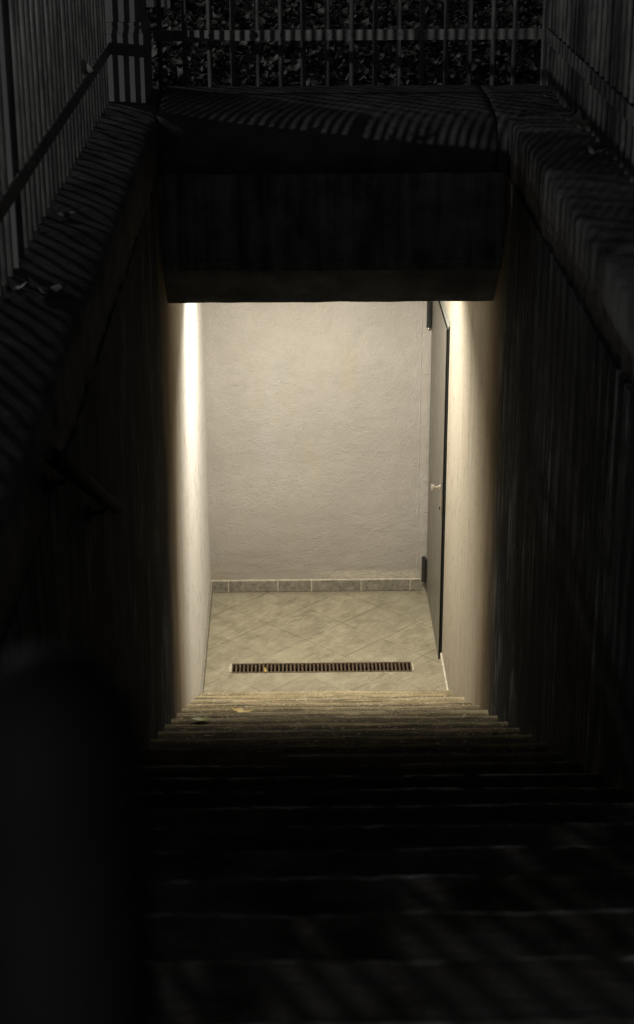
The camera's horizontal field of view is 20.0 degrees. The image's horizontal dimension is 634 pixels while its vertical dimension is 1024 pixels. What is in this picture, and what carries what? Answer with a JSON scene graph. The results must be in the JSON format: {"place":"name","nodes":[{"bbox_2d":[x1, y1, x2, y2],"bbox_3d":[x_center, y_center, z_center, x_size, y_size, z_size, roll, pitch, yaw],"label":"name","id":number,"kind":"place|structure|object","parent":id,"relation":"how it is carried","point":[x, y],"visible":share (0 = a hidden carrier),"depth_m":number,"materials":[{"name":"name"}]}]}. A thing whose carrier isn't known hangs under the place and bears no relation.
{"place":"outdoors","nodes":[
{"label":"outdoors","id":0,"kind":"place"},
{"bbox_2d":[204,590,443,692],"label":"floor","id":1,"kind":"structure","parent":0,"point":[320,626],"depth_m":10.95,"materials":[{"name":"beige tile"}]},
{"bbox_2d":[203,301,431,591],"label":"back wall","id":2,"kind":"structure","parent":1,"relation":"on","point":[318,421],"depth_m":11.23,"materials":[{"name":"grey paint"}]},
{"bbox_2d":[228,662,413,672],"bbox_3d":[0.025,0.956,10.612,1.099,0.094,0.125,-1,22,-1],"label":"floor drain","id":3,"kind":"object","parent":1,"relation":"in","point":[329,665],"visible":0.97,"depth_m":10.63,"materials":[{"name":"metal"}]},
{"bbox_2d":[146,0,633,142],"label":"ground","id":4,"kind":"structure","parent":0,"point":[431,76],"depth_m":10.25,"materials":[{"name":"soil"}]},
{"bbox_2d":[0,86,212,746],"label":"wall","id":5,"kind":"structure","parent":4,"relation":"on","point":[102,370],"depth_m":5.56,"materials":[{"name":"stone"}]},
{"bbox_2d":[2,282,25,289],"bbox_3d":[-0.792,-0.591,4.692,0.071,0.028,0.042,-1,22,-1],"label":"fallen leaf","id":6,"kind":"object","parent":5,"relation":"on","point":[12,288],"visible":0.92,"depth_m":4.69,"materials":[{"name":"plant"}]},
{"bbox_2d":[28,276,67,293],"bbox_3d":[-0.696,-0.584,4.653,0.110,0.040,0.073,-1,22,-1],"label":"fallen leaf","id":7,"kind":"object","parent":5,"relation":"on","point":[52,289],"visible":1,"depth_m":4.64,"materials":[{"name":"plant"}]},
{"bbox_2d":[0,0,109,295],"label":"fence","id":8,"kind":"object","parent":5,"relation":"on","point":[54,101],"visible":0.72,"depth_m":5.43,"materials":[{"name":"grey metal"}]},
{"bbox_2d":[82,58,92,73],"bbox_3d":[-0.827,-1.614,6.516,0.036,0.061,0.053,18,28,38],"label":"fallen leaf","id":9,"kind":"object","parent":8,"relation":"on","point":[87,68],"visible":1,"depth_m":6.50,"materials":[{"name":"plant"}]},
{"bbox_2d":[52,207,75,216],"bbox_3d":[-0.772,-0.914,5.489,0.079,0.028,0.052,-1,22,-1],"label":"fallen leaf","id":10,"kind":"object","parent":5,"relation":"on","point":[64,214],"visible":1,"depth_m":5.48,"materials":[{"name":"plant"}]},
{"bbox_2d":[43,447,122,521],"bbox_3d":[-0.551,-0.061,4.223,0.070,0.606,1.189,-1,22,-1],"label":"wall handrail","id":11,"kind":"object","parent":5,"relation":"attached to","point":[61,463],"depth_m":3.93,"materials":[{"name":"black metal"}]},
{"bbox_2d":[104,0,152,104],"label":"stone pier","id":12,"kind":"structure","parent":5,"relation":"on","point":[128,38],"depth_m":7.46,"materials":[{"name":"grey stone"}]},
{"bbox_2d":[145,0,174,15],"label":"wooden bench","id":13,"kind":"object","parent":4,"relation":"on","point":[165,4],"visible":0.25,"depth_m":11.57,"materials":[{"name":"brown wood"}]},
{"bbox_2d":[144,690,633,1023],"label":"staircase","id":14,"kind":"structure","parent":4,"relation":"on","point":[392,857],"depth_m":3.56,"materials":[{"name":"concrete"}]},
{"bbox_2d":[0,644,156,1023],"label":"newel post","id":15,"kind":"object","parent":14,"relation":"on","point":[76,938],"visible":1,"depth_m":0.69,"materials":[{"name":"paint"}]},
{"bbox_2d":[192,717,209,719],"bbox_3d":[-0.497,0.885,7.703,0.090,0.011,0.036,-1,22,-1],"label":"fallen leaf","id":16,"kind":"object","parent":14,"relation":"on","point":[199,718],"visible":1,"depth_m":7.71,"materials":[{"name":"plant"}]},
{"bbox_2d":[231,707,252,711],"bbox_3d":[-0.350,0.927,8.410,0.073,0.032,0.084,-19,29,-39],"label":"fallen leaf","id":17,"kind":"object","parent":14,"relation":"on","point":[238,709],"visible":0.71,"depth_m":8.42,"materials":[{"name":"yellow plant"}]},
{"bbox_2d":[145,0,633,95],"bbox_3d":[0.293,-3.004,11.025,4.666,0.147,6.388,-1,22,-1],"label":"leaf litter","id":18,"kind":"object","parent":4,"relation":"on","point":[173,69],"visible":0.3,"depth_m":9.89,"materials":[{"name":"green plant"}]},
{"bbox_2d":[440,111,633,803],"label":"wall","id":19,"kind":"structure","parent":4,"relation":"on","point":[538,623],"depth_m":6.18,"materials":[{"name":"stone"}]},
{"bbox_2d":[156,84,566,302],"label":"portal wall","id":20,"kind":"structure","parent":19,"relation":"attached to","point":[357,193],"depth_m":7.36,"materials":[{"name":"concrete"}]},
{"bbox_2d":[153,0,542,90],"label":"front fence","id":21,"kind":"object","parent":20,"relation":"on","point":[327,34],"visible":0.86,"depth_m":7.81,"materials":[{"name":"grey metal"}]},
{"bbox_2d":[421,301,449,658],"bbox_3d":[0.720,-0.269,10.734,0.148,2.090,1.057,-1,22,-1],"label":"metal door","id":22,"kind":"structure","parent":19,"relation":"attached to","point":[432,578],"depth_m":10.62,"materials":[{"name":"grey paint"}]},
{"bbox_2d":[426,301,446,658],"bbox_3d":[0.710,-0.253,10.765,0.004,2.024,0.988,-1,22,-1],"label":"door leaf","id":23,"kind":"structure","parent":22,"relation":"in","point":[439,331],"depth_m":10.71,"materials":[{"name":"grey paint"}]},
{"bbox_2d":[571,110,589,129],"bbox_3d":[0.998,-1.481,6.830,0.064,0.067,0.128,-1,22,-1],"label":"fallen leaf","id":24,"kind":"object","parent":19,"relation":"on","point":[578,121],"visible":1,"depth_m":6.81,"materials":[{"name":"plant"}]},
{"bbox_2d":[540,0,633,182],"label":"fence","id":25,"kind":"object","parent":19,"relation":"on","point":[586,67],"visible":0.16,"depth_m":6.62,"materials":[{"name":"grey metal"}]},
{"bbox_2d":[587,141,606,153],"bbox_3d":[0.991,-1.295,6.380,0.078,0.058,0.044,6,23,14],"label":"fallen leaf","id":26,"kind":"object","parent":19,"relation":"on","point":[591,150],"visible":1,"depth_m":6.38,"materials":[{"name":"plant"}]}
]}

